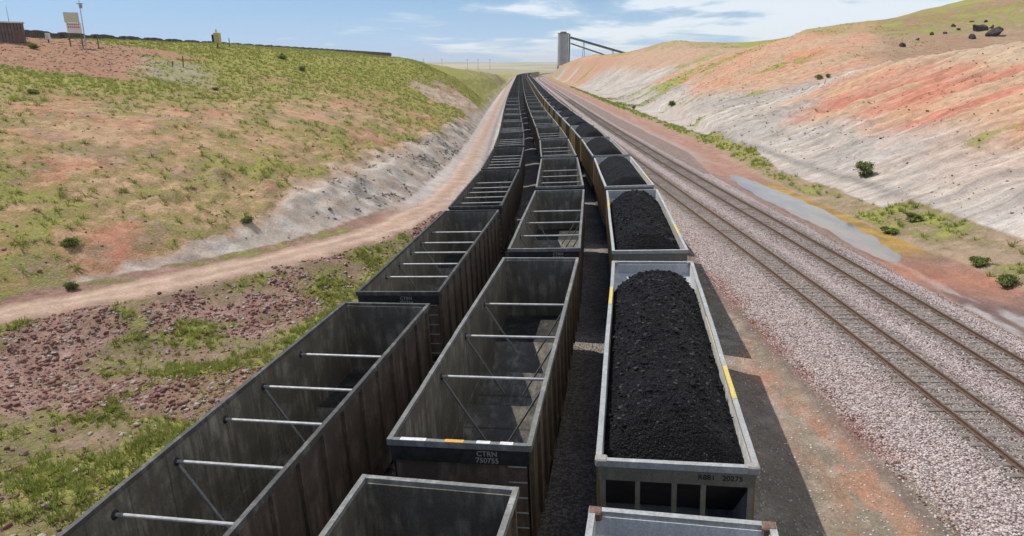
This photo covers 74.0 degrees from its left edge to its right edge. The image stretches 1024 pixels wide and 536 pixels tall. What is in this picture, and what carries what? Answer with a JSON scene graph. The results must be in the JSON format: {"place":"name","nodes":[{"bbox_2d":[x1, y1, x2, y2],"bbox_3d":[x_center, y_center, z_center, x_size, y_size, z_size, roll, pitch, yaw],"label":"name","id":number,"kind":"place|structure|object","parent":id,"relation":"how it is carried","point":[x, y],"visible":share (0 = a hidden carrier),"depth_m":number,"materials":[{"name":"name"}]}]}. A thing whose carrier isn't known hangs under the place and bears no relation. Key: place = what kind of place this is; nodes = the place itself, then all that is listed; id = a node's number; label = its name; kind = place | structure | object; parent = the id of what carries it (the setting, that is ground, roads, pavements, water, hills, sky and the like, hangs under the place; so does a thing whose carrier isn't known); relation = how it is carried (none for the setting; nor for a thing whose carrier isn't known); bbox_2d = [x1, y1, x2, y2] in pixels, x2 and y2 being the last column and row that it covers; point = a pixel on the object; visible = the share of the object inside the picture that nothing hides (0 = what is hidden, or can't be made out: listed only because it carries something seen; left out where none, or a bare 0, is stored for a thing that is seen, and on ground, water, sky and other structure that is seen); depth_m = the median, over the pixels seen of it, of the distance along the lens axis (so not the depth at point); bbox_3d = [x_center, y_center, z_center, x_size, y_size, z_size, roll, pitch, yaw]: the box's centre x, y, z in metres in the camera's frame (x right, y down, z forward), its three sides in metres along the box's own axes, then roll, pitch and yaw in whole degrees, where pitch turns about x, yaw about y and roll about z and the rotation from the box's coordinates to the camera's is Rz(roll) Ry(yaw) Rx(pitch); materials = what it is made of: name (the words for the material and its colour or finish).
{"place":"outdoors","nodes":[
{"label":"outdoors","id":0,"kind":"place"},
{"bbox_2d":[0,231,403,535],"bbox_3d":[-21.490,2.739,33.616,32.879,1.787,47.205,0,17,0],"label":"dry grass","id":1,"kind":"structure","parent":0,"point":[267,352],"depth_m":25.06,"materials":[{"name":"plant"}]},
{"bbox_2d":[0,0,962,61],"label":"sky","id":2,"kind":"structure","parent":0,"point":[428,30],"materials":[{"name":"blue"}]},
{"bbox_2d":[0,0,1023,535],"bbox_3d":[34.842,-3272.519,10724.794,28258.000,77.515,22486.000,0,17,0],"label":"ground","id":3,"kind":"structure","parent":0,"point":[136,260],"depth_m":48.71,"materials":[{"name":"brown soil"}]},
{"bbox_2d":[0,21,26,43],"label":"shed","id":4,"kind":"structure","parent":3,"relation":"on","point":[12,32],"depth_m":105.21,"materials":[{"name":"grey metal"}]},
{"bbox_2d":[14,31,22,41],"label":"door","id":5,"kind":"structure","parent":4,"relation":"in","point":[18,36],"depth_m":105.70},
{"bbox_2d":[26,43,38,48],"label":"shrub","id":6,"kind":"object","parent":3,"relation":"on","point":[33,45],"visible":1,"depth_m":102.50,"materials":[{"name":"green plant"}]},
{"bbox_2d":[26,88,41,93],"bbox_3d":[-45.115,-16.632,64.109,1.147,0.655,1.281,14,22,38],"label":"shrub","id":7,"kind":"object","parent":3,"relation":"on","point":[32,91],"visible":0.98,"depth_m":63.98,"materials":[{"name":"green plant"}]},
{"bbox_2d":[25,31,59,38],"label":"coal gondola","id":8,"kind":"object","parent":3,"relation":"on","point":[39,35],"visible":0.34,"depth_m":179.67,"materials":[{"name":"brown metal"}]},
{"bbox_2d":[24,30,50,32],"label":"coal load","id":9,"kind":"object","parent":8,"relation":"in","point":[37,31],"visible":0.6,"depth_m":180.02},
{"bbox_2d":[45,33,50,42],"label":"marker box","id":10,"kind":"object","parent":3,"relation":"on","point":[47,37],"visible":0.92,"depth_m":111.71,"materials":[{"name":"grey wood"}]},
{"bbox_2d":[58,236,80,246],"bbox_3d":[-25.452,-1.503,39.193,0.979,0.662,1.116,14,21,37],"label":"shrub","id":11,"kind":"object","parent":3,"relation":"on","point":[70,241],"visible":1,"depth_m":39.02,"materials":[{"name":"green plant"}]},
{"bbox_2d":[62,281,79,289],"bbox_3d":[-23.630,0.956,36.434,0.932,0.622,0.762,0,17,0],"label":"shrub","id":12,"kind":"object","parent":3,"relation":"on","point":[69,285],"visible":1,"depth_m":36.30,"materials":[{"name":"green plant"}]},
{"bbox_2d":[63,12,83,47],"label":"sign board","id":13,"kind":"object","parent":3,"relation":"on","point":[73,23],"visible":0.98,"depth_m":109.27,"materials":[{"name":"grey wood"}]},
{"bbox_2d":[60,34,92,38],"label":"coal gondola","id":14,"kind":"object","parent":3,"relation":"on","point":[73,36],"visible":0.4,"depth_m":194.40,"materials":[{"name":"brown metal"}]},
{"bbox_2d":[58,32,83,34],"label":"coal load","id":15,"kind":"object","parent":14,"relation":"in","point":[69,33],"visible":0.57,"depth_m":192.39},
{"bbox_2d":[0,37,158,78],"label":"mound stones","id":16,"kind":"object","parent":3,"relation":"on","point":[90,42],"visible":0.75,"depth_m":102.66,"materials":[{"name":"stone"}]},
{"bbox_2d":[76,2,87,52],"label":"mast","id":17,"kind":"object","parent":3,"relation":"on","point":[80,5],"visible":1,"depth_m":103.67,"materials":[{"name":"grey metal"}]},
{"bbox_2d":[93,36,121,39],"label":"coal gondola","id":18,"kind":"object","parent":3,"relation":"on","point":[102,37],"visible":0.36,"depth_m":209.80,"materials":[{"name":"brown metal"}]},
{"bbox_2d":[91,34,114,36],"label":"coal load","id":19,"kind":"object","parent":18,"relation":"in","point":[102,35],"visible":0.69,"depth_m":210.10},
{"bbox_2d":[122,37,146,40],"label":"coal gondola","id":20,"kind":"object","parent":3,"relation":"on","point":[124,38],"visible":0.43,"depth_m":225.71,"materials":[{"name":"brown metal"}]},
{"bbox_2d":[147,39,167,40],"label":"coal gondola","id":21,"kind":"object","parent":3,"relation":"on","point":[156,40],"visible":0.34,"depth_m":241.25,"materials":[{"name":"brown metal"}]},
{"bbox_2d":[211,29,221,46],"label":"equipment box","id":22,"kind":"object","parent":3,"relation":"on","point":[216,37],"visible":0.93,"depth_m":141.77,"materials":[{"name":"yellow metal"}]},
{"bbox_2d":[0,39,439,272],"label":"hillside stones","id":23,"kind":"object","parent":3,"relation":"on","point":[38,270],"visible":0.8,"depth_m":62.70,"materials":[{"name":"stone"}]},
{"bbox_2d":[0,213,440,535],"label":"grass","id":24,"kind":"structure","parent":3,"relation":"on","point":[63,468],"depth_m":24.34,"materials":[{"name":"green plant"}]},
{"bbox_2d":[0,211,441,535],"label":"stones","id":25,"kind":"object","parent":3,"relation":"on","point":[77,394],"visible":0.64,"depth_m":30.32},
{"bbox_2d":[0,37,483,278],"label":"hillside grass","id":26,"kind":"structure","parent":3,"relation":"on","point":[61,77],"depth_m":96.51,"materials":[{"name":"green plant"}]},
{"bbox_2d":[240,215,254,223],"bbox_3d":[-17.948,-3.257,46.044,1.069,0.667,0.779,-10,20,-30],"label":"shrub","id":27,"kind":"object","parent":3,"relation":"on","point":[245,219],"visible":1,"depth_m":45.88,"materials":[{"name":"green plant"}]},
{"bbox_2d":[276,53,286,58],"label":"shrub","id":28,"kind":"object","parent":3,"relation":"on","point":[281,56],"visible":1,"depth_m":139.74,"materials":[{"name":"green plant"}]},
{"bbox_2d":[298,66,306,70],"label":"shrub","id":29,"kind":"object","parent":3,"relation":"on","point":[301,68],"visible":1,"depth_m":126.97,"materials":[{"name":"green plant"}]},
{"bbox_2d":[287,119,474,237],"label":"bank stones","id":30,"kind":"object","parent":3,"relation":"on","point":[411,174],"visible":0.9,"depth_m":70.90,"materials":[{"name":"grey stone"}]},
{"bbox_2d":[383,73,544,475],"bbox_3d":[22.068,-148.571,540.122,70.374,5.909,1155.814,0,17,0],"label":"railway track","id":31,"kind":"structure","parent":3,"relation":"on","point":[391,467],"depth_m":43.88,"materials":[{"name":"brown wood"}]},
{"bbox_2d":[56,302,432,535],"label":"coal gondola","id":32,"kind":"object","parent":31,"relation":"on","point":[290,440],"visible":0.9,"depth_m":17.55,"materials":[{"name":"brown metal"}]},
{"bbox_2d":[356,210,500,364],"bbox_3d":[-3.183,0.606,32.509,3.222,3.826,16.210,0,17,8],"label":"coal gondola","id":33,"kind":"object","parent":31,"relation":"on","point":[444,263],"visible":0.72,"depth_m":31.77,"materials":[{"name":"brown metal"}]},
{"bbox_2d":[448,169,520,253],"bbox_3d":[-1.511,-3.887,47.548,3.222,3.826,16.210,-1,16,5],"label":"coal gondola","id":34,"kind":"object","parent":31,"relation":"on","point":[499,190],"visible":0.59,"depth_m":48.58,"materials":[{"name":"grey metal"}]},
{"bbox_2d":[481,147,524,200],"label":"coal gondola","id":35,"kind":"object","parent":31,"relation":"on","point":[505,158],"visible":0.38,"depth_m":65.88,"materials":[{"name":"grey metal"}]},
{"bbox_2d":[493,133,524,156],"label":"coal gondola","id":36,"kind":"object","parent":31,"relation":"on","point":[510,140],"visible":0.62,"depth_m":84.46,"materials":[{"name":"grey metal"}]},
{"bbox_2d":[499,123,523,133],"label":"coal gondola","id":37,"kind":"object","parent":31,"relation":"on","point":[505,128],"visible":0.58,"depth_m":99.90,"materials":[{"name":"grey metal"}]},
{"bbox_2d":[501,116,521,123],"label":"coal gondola","id":38,"kind":"object","parent":31,"relation":"on","point":[511,119],"visible":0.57,"depth_m":115.44,"materials":[{"name":"grey metal"}]},
{"bbox_2d":[502,110,520,115],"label":"coal gondola","id":39,"kind":"object","parent":31,"relation":"on","point":[511,112],"visible":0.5,"depth_m":127.64,"materials":[{"name":"grey metal"}]},
{"bbox_2d":[504,106,519,109],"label":"coal gondola","id":40,"kind":"object","parent":31,"relation":"on","point":[511,107],"visible":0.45,"depth_m":146.52,"materials":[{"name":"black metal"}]},
{"bbox_2d":[505,102,519,105],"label":"coal gondola","id":41,"kind":"object","parent":31,"relation":"on","point":[511,103],"visible":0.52,"depth_m":158.74,"materials":[{"name":"grey metal"}]},
{"bbox_2d":[506,99,518,101],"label":"coal gondola","id":42,"kind":"object","parent":31,"relation":"on","point":[512,100],"visible":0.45,"depth_m":177.60,"materials":[{"name":"grey metal"}]},
{"bbox_2d":[507,96,518,98],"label":"coal gondola","id":43,"kind":"object","parent":31,"relation":"on","point":[512,97],"visible":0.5,"depth_m":193.16,"materials":[{"name":"grey metal"}]},
{"bbox_2d":[557,32,569,68],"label":"coal silo","id":44,"kind":"object","parent":3,"relation":"on","point":[563,52],"visible":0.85,"depth_m":1183.12,"materials":[{"name":"concrete"}]},
{"bbox_2d":[533,73,605,229],"bbox_3d":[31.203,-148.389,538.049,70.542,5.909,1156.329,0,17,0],"label":"railway track","id":45,"kind":"structure","parent":3,"relation":"on","point":[583,172],"depth_m":70.49,"materials":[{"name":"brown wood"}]},
{"bbox_2d":[544,99,559,109],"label":"coal gondola","id":46,"kind":"object","parent":45,"relation":"on","point":[545,104],"visible":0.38,"depth_m":160.50,"materials":[{"name":"metal"}]},
{"bbox_2d":[546,97,555,101],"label":"coal load","id":47,"kind":"object","parent":46,"relation":"in","point":[550,99],"visible":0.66,"depth_m":157.09},
{"bbox_2d":[547,102,565,114],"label":"coal gondola","id":48,"kind":"object","parent":45,"relation":"on","point":[548,108],"visible":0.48,"depth_m":145.88,"materials":[{"name":"metal"}]},
{"bbox_2d":[549,100,560,105],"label":"coal load","id":49,"kind":"object","parent":48,"relation":"in","point":[554,103],"visible":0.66,"depth_m":141.02},
{"bbox_2d":[551,106,571,120],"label":"coal gondola","id":50,"kind":"object","parent":45,"relation":"on","point":[553,113],"visible":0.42,"depth_m":127.32,"materials":[{"name":"metal"}]},
{"bbox_2d":[553,104,568,110],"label":"coal load","id":51,"kind":"object","parent":50,"relation":"in","point":[559,107],"visible":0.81,"depth_m":125.10},
{"bbox_2d":[556,111,580,128],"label":"coal gondola","id":52,"kind":"object","parent":45,"relation":"on","point":[559,119],"visible":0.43,"depth_m":112.54,"materials":[{"name":"metal"}]},
{"bbox_2d":[559,109,575,116],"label":"coal load","id":53,"kind":"object","parent":52,"relation":"in","point":[566,113],"visible":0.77,"depth_m":109.21},
{"bbox_2d":[562,117,593,142],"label":"coal gondola","id":54,"kind":"object","parent":45,"relation":"on","point":[566,127],"visible":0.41,"depth_m":96.27,"materials":[{"name":"metal"}]},
{"bbox_2d":[565,115,587,125],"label":"coal load","id":55,"kind":"object","parent":54,"relation":"in","point":[574,120],"visible":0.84,"depth_m":94.56},
{"bbox_2d":[571,126,608,163],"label":"coal gondola","id":56,"kind":"object","parent":45,"relation":"on","point":[576,141],"visible":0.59,"depth_m":80.46,"materials":[{"name":"metal"}]},
{"bbox_2d":[575,123,604,137],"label":"coal load","id":57,"kind":"object","parent":56,"relation":"in","point":[582,130],"visible":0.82,"depth_m":78.61},
{"bbox_2d":[581,138,628,187],"bbox_3d":[9.013,-10.209,67.488,3.224,3.830,16.210,-2,16,2],"label":"coal gondola","id":58,"kind":"object","parent":45,"relation":"on","point":[588,156],"visible":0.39,"depth_m":64.98,"materials":[{"name":"metal"}]},
{"bbox_2d":[586,137,621,154],"bbox_3d":[8.947,-11.632,67.072,2.930,2.128,14.330,-2,16,2],"label":"coal load","id":59,"kind":"object","parent":58,"relation":"in","point":[600,146],"visible":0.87,"depth_m":62.97},
{"bbox_2d":[594,157,653,225],"bbox_3d":[8.248,-5.630,51.930,3.224,3.830,16.210,-1,16,4],"label":"coal gondola","id":60,"kind":"object","parent":45,"relation":"on","point":[601,187],"visible":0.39,"depth_m":48.95,"materials":[{"name":"metal"}]},
{"bbox_2d":[598,155,647,185],"bbox_3d":[8.181,-7.092,51.503,2.930,2.191,14.330,-1,16,4],"label":"coal load","id":61,"kind":"object","parent":60,"relation":"in","point":[616,170],"visible":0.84,"depth_m":47.81},
{"bbox_2d":[606,189,688,281],"bbox_3d":[6.797,-1.014,36.414,3.224,3.830,16.210,-1,17,7],"label":"coal gondola","id":62,"kind":"object","parent":45,"relation":"on","point":[680,254],"visible":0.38,"depth_m":30.11,"materials":[{"name":"metal"}]},
{"bbox_2d":[610,189,679,249],"bbox_3d":[6.731,-2.465,35.986,2.932,2.235,14.330,-1,17,7],"label":"coal load","id":63,"kind":"object","parent":62,"relation":"in","point":[639,220],"visible":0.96,"depth_m":32.23},
{"bbox_2d":[595,261,760,519],"bbox_3d":[4.545,3.636,21.006,3.224,3.835,16.210,0,17,10],"label":"coal gondola","id":64,"kind":"object","parent":45,"relation":"on","point":[724,490],"visible":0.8,"depth_m":14.64,"materials":[{"name":"metal"}]},
{"bbox_2d":[604,269,743,463],"bbox_3d":[4.478,2.183,20.577,2.930,2.254,14.330,0,17,10],"label":"coal load","id":65,"kind":"object","parent":64,"relation":"in","point":[666,398],"visible":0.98,"depth_m":16.25},
{"bbox_2d":[585,506,778,535],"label":"coal gondola","id":66,"kind":"object","parent":45,"relation":"on","point":[603,521],"visible":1,"depth_m":12.01,"materials":[{"name":"metal"}]},
{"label":"coal gondola","id":67,"kind":"object","parent":45,"relation":"on","visible":0},
{"bbox_2d":[543,94,553,98],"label":"coal load","id":68,"kind":"object","parent":67,"relation":"in","point":[547,96],"visible":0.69,"depth_m":172.77},
{"bbox_2d":[571,43,604,54],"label":"conveyor gallery","id":69,"kind":"object","parent":3,"relation":"on","point":[588,49],"visible":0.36,"depth_m":1183.18,"materials":[{"name":"metal"}]},
{"bbox_2d":[570,37,624,56],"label":"conveyor gallery","id":70,"kind":"object","parent":3,"relation":"on","point":[598,45],"visible":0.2,"depth_m":1186.74,"materials":[{"name":"metal"}]},
{"bbox_2d":[667,100,675,106],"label":"shrub","id":71,"kind":"object","parent":3,"relation":"on","point":[671,103],"visible":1,"depth_m":168.88,"materials":[{"name":"green plant"}]},
{"bbox_2d":[538,76,1023,487],"bbox_3d":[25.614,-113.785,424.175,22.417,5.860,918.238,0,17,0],"label":"railway track","id":72,"kind":"structure","parent":3,"relation":"on","point":[670,190],"depth_m":29.28,"materials":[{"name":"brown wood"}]},
{"bbox_2d":[538,76,1023,396],"bbox_3d":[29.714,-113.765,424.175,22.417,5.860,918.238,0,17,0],"label":"railway track","id":73,"kind":"structure","parent":3,"relation":"on","point":[629,140],"depth_m":38.44,"materials":[{"name":"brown wood"}]},
{"bbox_2d":[571,22,1023,283],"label":"weeds","id":74,"kind":"object","parent":3,"relation":"on","point":[890,206],"visible":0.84,"depth_m":89.04,"materials":[{"name":"green plant"}]},
{"bbox_2d":[814,74,822,78],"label":"shrub","id":75,"kind":"object","parent":3,"relation":"on","point":[818,76],"visible":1,"depth_m":140.22,"materials":[{"name":"green plant"}]},
{"bbox_2d":[646,28,1023,241],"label":"slope stones","id":76,"kind":"object","parent":3,"relation":"on","point":[871,107],"visible":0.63,"depth_m":92.49,"materials":[{"name":"stone"}]},
{"bbox_2d":[661,196,1023,535],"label":"ballast","id":77,"kind":"structure","parent":3,"relation":"on","point":[932,298],"depth_m":28.82,"materials":[{"name":"grey gravel"}]},
{"bbox_2d":[854,160,874,176],"bbox_3d":[33.431,-9.447,64.745,2.086,1.652,1.747,0,17,0],"label":"shrub","id":78,"kind":"object","parent":3,"relation":"on","point":[864,167],"visible":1,"depth_m":64.48,"materials":[{"name":"green plant"}]},
{"bbox_2d":[880,225,900,233],"bbox_3d":[27.820,-2.796,50.088,1.189,0.666,1.530,-11,20,-32],"label":"shrub","id":79,"kind":"object","parent":3,"relation":"on","point":[886,229],"visible":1,"depth_m":49.97,"materials":[{"name":"green plant"}]},
{"bbox_2d":[901,212,927,221],"bbox_3d":[30.463,-3.850,51.401,1.429,0.772,1.561,-4,17,-13],"label":"shrub","id":80,"kind":"object","parent":3,"relation":"on","point":[910,217],"visible":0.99,"depth_m":51.19,"materials":[{"name":"green plant"}]},
{"bbox_2d":[968,34,975,38],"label":"boulder","id":81,"kind":"object","parent":3,"relation":"on","point":[972,36],"visible":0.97,"depth_m":152.70,"materials":[{"name":"grey stone"}]},
{"bbox_2d":[967,255,992,266],"bbox_3d":[28.531,-0.374,41.406,1.238,0.656,1.295,0,17,0],"label":"shrub","id":82,"kind":"object","parent":3,"relation":"on","point":[978,261],"visible":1,"depth_m":41.25,"materials":[{"name":"green plant"}]},
{"bbox_2d":[973,24,988,30],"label":"boulder","id":83,"kind":"object","parent":3,"relation":"on","point":[982,27],"visible":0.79,"depth_m":162.42,"materials":[{"name":"grey stone"}]},
{"bbox_2d":[985,26,1003,36],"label":"boulder","id":84,"kind":"object","parent":3,"relation":"on","point":[995,32],"visible":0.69,"depth_m":152.85,"materials":[{"name":"grey stone"}]},
{"bbox_2d":[995,273,1022,286],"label":"shrub","id":85,"kind":"object","parent":3,"relation":"on","point":[1006,280],"visible":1,"depth_m":38.01,"materials":[{"name":"green plant"}]},
{"bbox_2d":[730,175,900,261],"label":"pond","id":86,"kind":"structure","parent":0,"point":[852,234],"depth_m":54.98,"materials":[{"name":"liquid"}]},
{"bbox_2d":[696,268,953,535],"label":"dirt","id":87,"kind":"structure","parent":0,"point":[790,500],"depth_m":21.73,"materials":[{"name":"brown soil"}]},
{"bbox_3d":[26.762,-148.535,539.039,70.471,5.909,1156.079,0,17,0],"label":"railway track","id":88,"kind":"object","parent":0,"visible":0},
{"bbox_2d":[319,474,519,535],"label":"coal gondola","id":89,"kind":"object","parent":88,"relation":"on","point":[373,505],"visible":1,"depth_m":13.24,"materials":[{"name":"grey metal"}]},
{"bbox_2d":[386,257,578,535],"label":"coal gondola","id":90,"kind":"object","parent":88,"relation":"on","point":[485,405],"visible":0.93,"depth_m":21.08,"materials":[{"name":"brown metal"}]},
{"bbox_2d":[524,94,536,104],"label":"coal gondola","id":91,"kind":"object","parent":88,"relation":"on","point":[529,95],"visible":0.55,"depth_m":196.84,"materials":[{"name":"grey metal"}]},
{"bbox_2d":[525,97,537,110],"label":"coal gondola","id":92,"kind":"object","parent":88,"relation":"on","point":[531,98],"visible":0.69,"depth_m":173.40,"materials":[{"name":"grey metal"}]},
{"bbox_2d":[526,100,540,115],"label":"coal gondola","id":93,"kind":"object","parent":88,"relation":"on","point":[532,101],"visible":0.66,"depth_m":167.50,"materials":[{"name":"grey metal"}]},
{"bbox_2d":[527,103,543,119],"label":"coal gondola","id":94,"kind":"object","parent":88,"relation":"on","point":[534,105],"visible":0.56,"depth_m":151.99,"materials":[{"name":"grey metal"}]},
{"bbox_2d":[528,107,546,127],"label":"coal gondola","id":95,"kind":"object","parent":88,"relation":"on","point":[536,109],"visible":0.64,"depth_m":132.21,"materials":[{"name":"grey metal"}]},
{"bbox_2d":[530,112,551,137],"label":"coal gondola","id":96,"kind":"object","parent":88,"relation":"on","point":[538,115],"visible":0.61,"depth_m":117.44,"materials":[{"name":"grey metal"}]},
{"bbox_2d":[532,118,558,148],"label":"coal gondola","id":97,"kind":"object","parent":88,"relation":"on","point":[545,122],"visible":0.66,"depth_m":102.17,"materials":[{"name":"grey metal"}]},
{"bbox_2d":[508,189,584,307],"bbox_3d":[2.303,-1.110,37.250,3.222,3.826,16.210,-1,16,7],"label":"coal gondola","id":98,"kind":"object","parent":88,"relation":"on","point":[552,223],"visible":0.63,"depth_m":41.36,"materials":[{"name":"grey metal"}]},
{"bbox_2d":[536,127,567,161],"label":"coal gondola","id":99,"kind":"object","parent":88,"relation":"on","point":[547,133],"visible":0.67,"depth_m":89.81,"materials":[{"name":"grey metal"}]},
{"bbox_2d":[539,139,576,160],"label":"coal gondola","id":100,"kind":"object","parent":88,"relation":"on","point":[558,148],"visible":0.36,"depth_m":74.38,"materials":[{"name":"grey metal"}]},
{"bbox_2d":[536,157,583,189],"bbox_3d":[3.719,-5.660,52.558,3.222,3.827,16.210,-1,16,4],"label":"coal gondola","id":101,"kind":"object","parent":88,"relation":"on","point":[559,174],"visible":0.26,"depth_m":58.97,"materials":[{"name":"grey metal"}]}
]}

